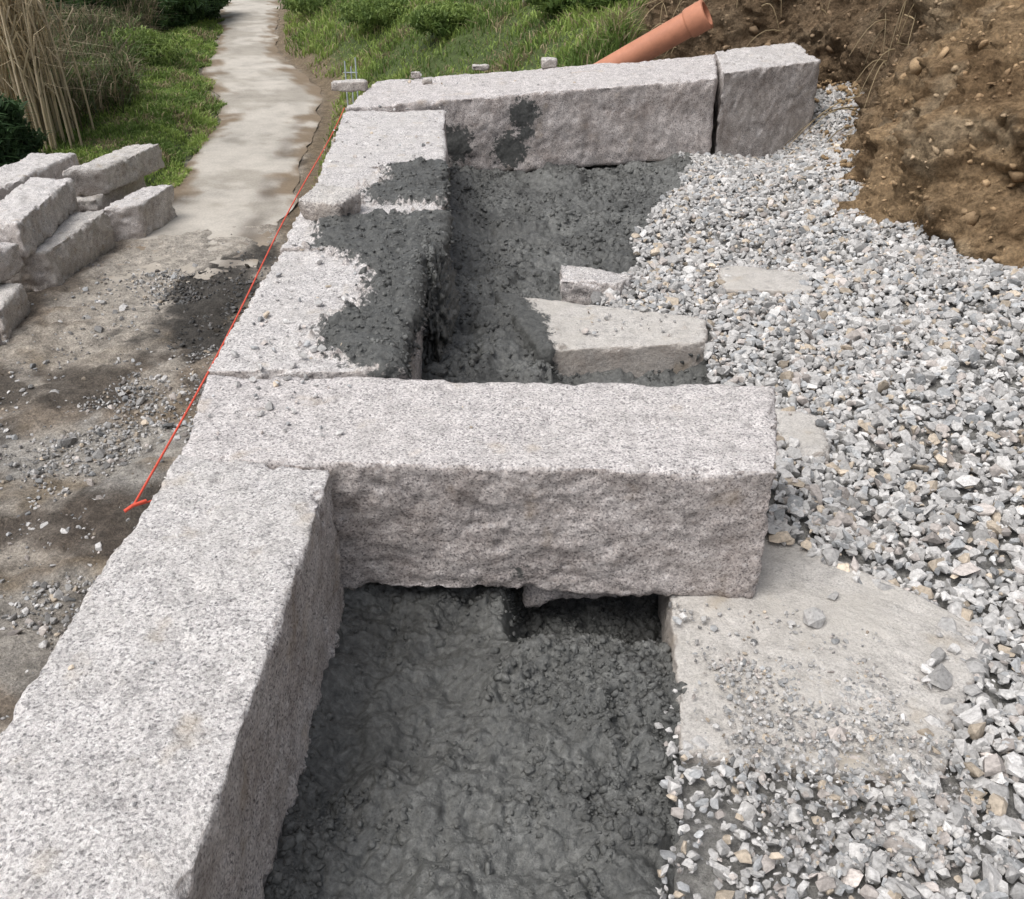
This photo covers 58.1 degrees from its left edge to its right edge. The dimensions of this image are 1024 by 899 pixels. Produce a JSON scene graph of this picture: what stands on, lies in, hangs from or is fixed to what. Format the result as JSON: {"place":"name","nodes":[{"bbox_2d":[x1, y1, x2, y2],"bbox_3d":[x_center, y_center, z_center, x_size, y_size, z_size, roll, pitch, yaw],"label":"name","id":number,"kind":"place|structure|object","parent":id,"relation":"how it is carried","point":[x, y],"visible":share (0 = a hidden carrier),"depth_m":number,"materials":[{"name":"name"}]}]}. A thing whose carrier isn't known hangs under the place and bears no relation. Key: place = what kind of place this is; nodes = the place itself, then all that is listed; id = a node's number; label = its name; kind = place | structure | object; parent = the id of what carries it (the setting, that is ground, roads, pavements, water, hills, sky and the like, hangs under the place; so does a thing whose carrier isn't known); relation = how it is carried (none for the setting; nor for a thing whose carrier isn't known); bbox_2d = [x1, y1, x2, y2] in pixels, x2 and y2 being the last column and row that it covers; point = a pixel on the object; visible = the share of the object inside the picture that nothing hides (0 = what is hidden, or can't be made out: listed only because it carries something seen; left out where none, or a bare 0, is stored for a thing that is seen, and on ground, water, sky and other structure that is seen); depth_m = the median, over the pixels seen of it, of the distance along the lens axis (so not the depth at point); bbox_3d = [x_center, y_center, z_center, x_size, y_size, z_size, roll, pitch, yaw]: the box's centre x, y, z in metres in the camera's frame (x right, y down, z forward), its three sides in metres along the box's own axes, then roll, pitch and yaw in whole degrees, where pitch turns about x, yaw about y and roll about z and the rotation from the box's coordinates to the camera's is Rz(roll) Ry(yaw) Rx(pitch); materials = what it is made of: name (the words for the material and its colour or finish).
{"place":"outdoors","nodes":[
{"label":"outdoors","id":0,"kind":"place"},
{"bbox_2d":[100,0,322,283],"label":"road","id":1,"kind":"structure","parent":0,"point":[243,162],"depth_m":16.81,"materials":[{"name":"concrete"}]},
{"bbox_2d":[0,0,648,733],"bbox_3d":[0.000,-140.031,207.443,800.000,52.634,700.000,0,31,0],"label":"ground","id":2,"kind":"structure","parent":0,"point":[118,488],"depth_m":8.89,"materials":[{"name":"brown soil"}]},
{"bbox_2d":[0,283,29,341],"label":"granite block","id":3,"kind":"object","parent":2,"relation":"on","point":[14,307],"depth_m":9.74,"materials":[{"name":"grey stone"}]},
{"bbox_2d":[0,242,24,282],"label":"granite block","id":4,"kind":"object","parent":3,"relation":"on","point":[12,264],"depth_m":10.07,"materials":[{"name":"grey stone"}]},
{"bbox_2d":[0,92,55,166],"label":"conifer hedge","id":5,"kind":"object","parent":2,"relation":"on","point":[18,141],"visible":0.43,"depth_m":13.49,"materials":[{"name":"green plant"}]},
{"bbox_2d":[0,0,94,152],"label":"dry reeds","id":6,"kind":"object","parent":2,"relation":"on","point":[43,112],"visible":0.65,"depth_m":15.15,"materials":[{"name":"beige plant"}]},
{"bbox_2d":[0,0,118,103],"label":"reed leaves","id":7,"kind":"object","parent":6,"relation":"attached to","point":[24,66],"visible":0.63,"depth_m":14.89,"materials":[{"name":"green plant"}]},
{"bbox_2d":[2,209,115,291],"bbox_3d":[-5.569,-2.423,11.238,0.721,0.574,1.771,2,31,3],"label":"granite block","id":8,"kind":"object","parent":2,"relation":"on","point":[75,242],"depth_m":11.03,"materials":[{"name":"grey stone"}]},
{"bbox_2d":[0,177,77,258],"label":"granite block","id":9,"kind":"object","parent":8,"relation":"on","point":[35,212],"depth_m":10.89,"materials":[{"name":"grey stone"}]},
{"bbox_2d":[14,0,138,20],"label":"hedge","id":10,"kind":"object","parent":2,"relation":"on","point":[76,4],"visible":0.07,"depth_m":24.78,"materials":[{"name":"green plant"}]},
{"bbox_2d":[6,0,185,128],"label":"dry brush","id":11,"kind":"object","parent":2,"relation":"on","point":[83,26],"visible":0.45,"depth_m":18.96,"materials":[{"name":"brown plant"}]},
{"bbox_2d":[64,55,140,103],"bbox_3d":[-8.393,-7.344,18.334,2.069,0.877,1.823,0,31,0],"label":"shrub","id":12,"kind":"object","parent":2,"relation":"on","point":[134,78],"visible":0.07,"depth_m":18.22,"materials":[{"name":"green plant"}]},
{"bbox_2d":[73,176,146,212],"bbox_3d":[-5.753,-3.430,12.934,0.652,0.698,1.719,2,31,3],"label":"granite block","id":13,"kind":"object","parent":2,"relation":"on","point":[96,202],"depth_m":12.42,"materials":[{"name":"grey stone"}]},
{"bbox_2d":[62,143,164,196],"bbox_3d":[-5.497,-3.892,12.781,0.424,0.427,1.804,6,32,10],"label":"granite block","id":14,"kind":"object","parent":13,"relation":"on","point":[115,170],"depth_m":12.55,"materials":[{"name":"grey stone"}]},
{"bbox_2d":[38,16,227,186],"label":"grass","id":15,"kind":"structure","parent":2,"relation":"on","point":[171,102],"depth_m":17.79,"materials":[{"name":"green plant"}]},
{"bbox_2d":[80,23,189,67],"bbox_3d":[-9.211,-9.662,22.149,2.795,1.076,2.667,20,37,29],"label":"shrub","id":16,"kind":"object","parent":2,"relation":"on","point":[165,51],"visible":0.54,"depth_m":22.00,"materials":[{"name":"green plant"}]},
{"bbox_2d":[103,185,176,240],"bbox_3d":[-5.028,-3.189,12.515,0.439,0.540,1.204,5,32,8],"label":"granite block","id":17,"kind":"object","parent":2,"relation":"on","point":[143,212],"depth_m":12.28,"materials":[{"name":"grey stone"}]},
{"bbox_2d":[0,234,284,719],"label":"rubble","id":18,"kind":"object","parent":2,"relation":"on","point":[64,443],"visible":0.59,"depth_m":7.96,"materials":[{"name":"gravel"}]},
{"bbox_2d":[134,0,230,30],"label":"hedge","id":19,"kind":"object","parent":2,"relation":"on","point":[195,10],"visible":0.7,"depth_m":28.99,"materials":[{"name":"green plant"}]},
{"bbox_2d":[277,0,336,15],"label":"shrub","id":20,"kind":"object","parent":2,"relation":"on","point":[306,6],"visible":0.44,"depth_m":28.26,"materials":[{"name":"green plant"}]},
{"bbox_2d":[343,57,357,105],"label":"steel rods","id":21,"kind":"object","parent":2,"relation":"on","point":[351,72],"visible":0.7,"depth_m":8.53,"materials":[{"name":"grey metal"}]},
{"bbox_2d":[335,0,409,29],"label":"shrub","id":22,"kind":"object","parent":2,"relation":"on","point":[363,11],"visible":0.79,"depth_m":22.18,"materials":[{"name":"green plant"}]},
{"bbox_2d":[396,0,481,36],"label":"shrub","id":23,"kind":"object","parent":2,"relation":"on","point":[437,19],"visible":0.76,"depth_m":17.78,"materials":[{"name":"green plant"}]},
{"bbox_2d":[281,0,649,186],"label":"grass","id":24,"kind":"structure","parent":2,"relation":"on","point":[562,23],"depth_m":17.07,"materials":[{"name":"green plant"}]},
{"bbox_2d":[264,582,686,898],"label":"wet concrete","id":25,"kind":"object","parent":2,"relation":"on","point":[479,741],"visible":0.66,"depth_m":2.53,"materials":[{"name":"grey concrete"}]},
{"bbox_2d":[525,0,584,16],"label":"shrub","id":26,"kind":"object","parent":2,"relation":"on","point":[552,7],"visible":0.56,"depth_m":13.89,"materials":[{"name":"green plant"}]},
{"bbox_2d":[421,152,720,386],"bbox_3d":[0.601,-1.146,6.179,2.283,0.708,5.810,0,31,0],"label":"wet concrete","id":27,"kind":"object","parent":2,"relation":"on","point":[520,233],"visible":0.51,"depth_m":6.23,"materials":[{"name":"grey concrete"}]},
{"bbox_2d":[571,0,630,12],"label":"shrub","id":28,"kind":"object","parent":2,"relation":"on","point":[594,3],"visible":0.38,"depth_m":12.69,"materials":[{"name":"green plant"}]},
{"bbox_2d":[586,3,650,54],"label":"grass","id":29,"kind":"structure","parent":2,"relation":"on","point":[622,32],"depth_m":11.03,"materials":[{"name":"green plant"}]},
{"bbox_2d":[594,0,712,63],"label":"drain pipe","id":30,"kind":"object","parent":2,"relation":"on","point":[692,20],"visible":0.73,"depth_m":9.41,"materials":[{"name":"plastic"}]},
{"bbox_2d":[616,0,916,146],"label":"roots","id":31,"kind":"object","parent":2,"relation":"on","point":[849,107],"visible":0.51,"depth_m":8.33,"materials":[{"name":"brown plant"}]},
{"bbox_2d":[590,81,1023,898],"bbox_3d":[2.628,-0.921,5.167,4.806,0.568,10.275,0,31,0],"label":"gravel","id":32,"kind":"structure","parent":2,"relation":"on","point":[834,511],"depth_m":3.88,"materials":[{"name":"grey gravel"}]},
{"bbox_2d":[181,375,777,598],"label":"granite block","id":33,"kind":"structure","parent":32,"relation":"on","point":[504,492],"depth_m":2.95,"materials":[{"name":"grey stone"}]},
{"bbox_2d":[559,265,632,305],"bbox_3d":[0.497,-0.863,5.365,0.477,0.344,0.295,5,32,7],"label":"granite stone","id":34,"kind":"object","parent":32,"relation":"on","point":[579,285],"visible":0.52,"depth_m":5.23,"materials":[{"name":"grey stone"}]},
{"bbox_2d":[494,292,707,377],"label":"granite slab","id":35,"kind":"structure","parent":32,"relation":"on","point":[555,337],"depth_m":4.66,"materials":[{"name":"grey stone"}]},
{"bbox_2d":[717,266,812,298],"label":"granite slab","id":36,"kind":"structure","parent":32,"relation":"on","point":[744,279],"depth_m":5.41,"materials":[{"name":"grey stone"}]},
{"bbox_2d":[710,42,820,156],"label":"granite block","id":37,"kind":"structure","parent":32,"relation":"on","point":[764,103],"depth_m":8.44,"materials":[{"name":"grey stone"}]},
{"bbox_2d":[775,408,829,465],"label":"granite slab","id":38,"kind":"structure","parent":32,"relation":"on","point":[805,430],"depth_m":3.92,"materials":[{"name":"grey stone"}]},
{"bbox_2d":[658,531,981,788],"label":"granite slab","id":39,"kind":"structure","parent":32,"relation":"on","point":[792,578],"depth_m":2.79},
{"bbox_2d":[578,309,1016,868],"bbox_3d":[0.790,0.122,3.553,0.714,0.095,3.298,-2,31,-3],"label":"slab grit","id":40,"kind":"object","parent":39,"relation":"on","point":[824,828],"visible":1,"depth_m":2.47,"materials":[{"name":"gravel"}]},
{"bbox_2d":[644,0,1023,268],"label":"soil bank","id":41,"kind":"structure","parent":2,"relation":"on","point":[952,190],"depth_m":6.16,"materials":[{"name":"soil"}]},
{"bbox_2d":[644,0,1023,262],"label":"soil clods","id":42,"kind":"object","parent":41,"relation":"on","point":[971,218],"visible":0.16,"depth_m":6.46,"materials":[{"name":"soil"}]},
{"bbox_3d":[-0.820,2.548,3.012,0.645,0.765,1.712,0,31,0],"label":"granite block","id":43,"kind":"object","parent":2,"relation":"on","visible":0},
{"bbox_3d":[-0.819,1.505,3.376,0.636,0.664,1.805,0,31,0],"label":"granite block","id":44,"kind":"object","parent":43,"relation":"on","visible":0},
{"bbox_3d":[-0.821,1.300,2.491,0.637,0.633,1.715,0,31,0],"label":"granite block","id":45,"kind":"object","parent":44,"relation":"on","visible":0},
{"bbox_2d":[0,455,347,898],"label":"granite block","id":46,"kind":"structure","parent":45,"relation":"on","point":[256,606],"depth_m":2.07,"materials":[{"name":"grey stone"}]},
{"bbox_2d":[124,107,344,512],"bbox_3d":[-1.196,-1.248,5.140,0.151,0.195,5.527,-1,31,-2],"label":"string line","id":47,"kind":"object","parent":46,"relation":"attached to","point":[136,503],"visible":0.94,"depth_m":3.50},
{"bbox_3d":[-6.725,-3.130,12.436,0.828,0.718,2.557,0,31,0],"label":"granite block","id":48,"kind":"object","parent":2,"relation":"on","visible":0},
{"bbox_2d":[0,152,78,199],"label":"granite block","id":49,"kind":"object","parent":48,"relation":"on","point":[32,165],"depth_m":12.46,"materials":[{"name":"grey stone"}]},
{"bbox_2d":[331,79,367,91],"bbox_3d":[-1.413,-3.172,8.030,0.306,0.094,0.164,0,31,0],"label":"granite chip","id":50,"kind":"object","parent":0,"point":[350,85],"visible":1,"depth_m":7.97,"materials":[{"name":"grey stone"}]},
{"bbox_2d":[522,584,616,607],"bbox_3d":[0.217,0.441,3.293,0.366,0.164,0.355,0,31,0],"label":"granite stone","id":51,"kind":"object","parent":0,"point":[533,596],"visible":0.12,"depth_m":3.16,"materials":[{"name":"grey stone"}]},
{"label":"granite block","id":52,"kind":"object","parent":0,"visible":0},
{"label":"granite block","id":53,"kind":"object","parent":52,"relation":"on","visible":0},
{"bbox_2d":[208,243,434,379],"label":"granite block","id":54,"kind":"structure","parent":53,"relation":"on","point":[374,326],"depth_m":3.77,"materials":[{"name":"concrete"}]},
{"bbox_2d":[38,73,717,805],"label":"stone chips","id":55,"kind":"object","parent":54,"relation":"on","point":[292,365],"visible":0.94,"depth_m":3.46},
{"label":"granite block","id":56,"kind":"object","parent":52,"relation":"on","visible":0},
{"bbox_2d":[280,156,454,279],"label":"granite block","id":57,"kind":"structure","parent":56,"relation":"on","point":[403,205],"depth_m":4.89,"materials":[{"name":"grey stone"}]},
{"bbox_2d":[298,184,360,220],"bbox_3d":[-0.979,-1.323,4.964,0.291,0.132,0.336,9,32,15],"label":"granite stone","id":58,"kind":"object","parent":57,"relation":"on","point":[316,203],"visible":0.88,"depth_m":4.86,"materials":[{"name":"grey stone"}]},
{"bbox_2d":[416,234,460,367],"bbox_3d":[-0.412,-0.686,4.646,0.307,0.790,0.912,0,31,0],"label":"concrete slump","id":59,"kind":"object","parent":57,"relation":"attached to","point":[443,303],"visible":0.49,"depth_m":4.36,"materials":[{"name":"grey concrete"}]},
{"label":"granite block","id":60,"kind":"object","parent":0,"visible":0},
{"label":"granite block","id":61,"kind":"object","parent":60,"relation":"on","visible":0},
{"bbox_2d":[322,110,449,180],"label":"granite block","id":62,"kind":"structure","parent":61,"relation":"on","point":[389,127],"depth_m":6.47,"materials":[{"name":"grey stone"}]},
{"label":"granite block","id":63,"kind":"object","parent":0,"visible":0},
{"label":"granite block","id":64,"kind":"object","parent":63,"relation":"on","visible":0},
{"bbox_2d":[345,54,717,176],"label":"granite block","id":65,"kind":"structure","parent":64,"relation":"on","point":[597,114],"depth_m":7.90,"materials":[{"name":"grey stone"}]},
{"bbox_2d":[410,71,420,78],"bbox_3d":[-0.879,-3.413,8.404,0.098,0.060,0.072,0,31,0],"label":"granite chip","id":66,"kind":"object","parent":65,"relation":"on","point":[415,74],"visible":1,"depth_m":8.39,"materials":[{"name":"grey stone"}]},
{"bbox_2d":[422,78,432,84],"bbox_3d":[-0.753,-3.271,8.192,0.092,0.054,0.069,0,31,0],"label":"granite chip","id":67,"kind":"object","parent":65,"relation":"on","point":[425,81],"visible":1,"depth_m":8.18,"materials":[{"name":"grey stone"}]},
{"bbox_2d":[472,64,489,70],"bbox_3d":[-0.296,-3.604,8.701,0.167,0.062,0.094,0,31,0],"label":"granite chip","id":68,"kind":"object","parent":65,"relation":"on","point":[483,67],"visible":1,"depth_m":8.67,"materials":[{"name":"grey stone"}]},
{"bbox_2d":[541,57,556,67],"bbox_3d":[0.350,-3.639,8.678,0.156,0.097,0.136,0,31,0],"label":"granite chip","id":69,"kind":"object","parent":65,"relation":"on","point":[548,62],"visible":1,"depth_m":8.64,"materials":[{"name":"grey stone"}]}
]}

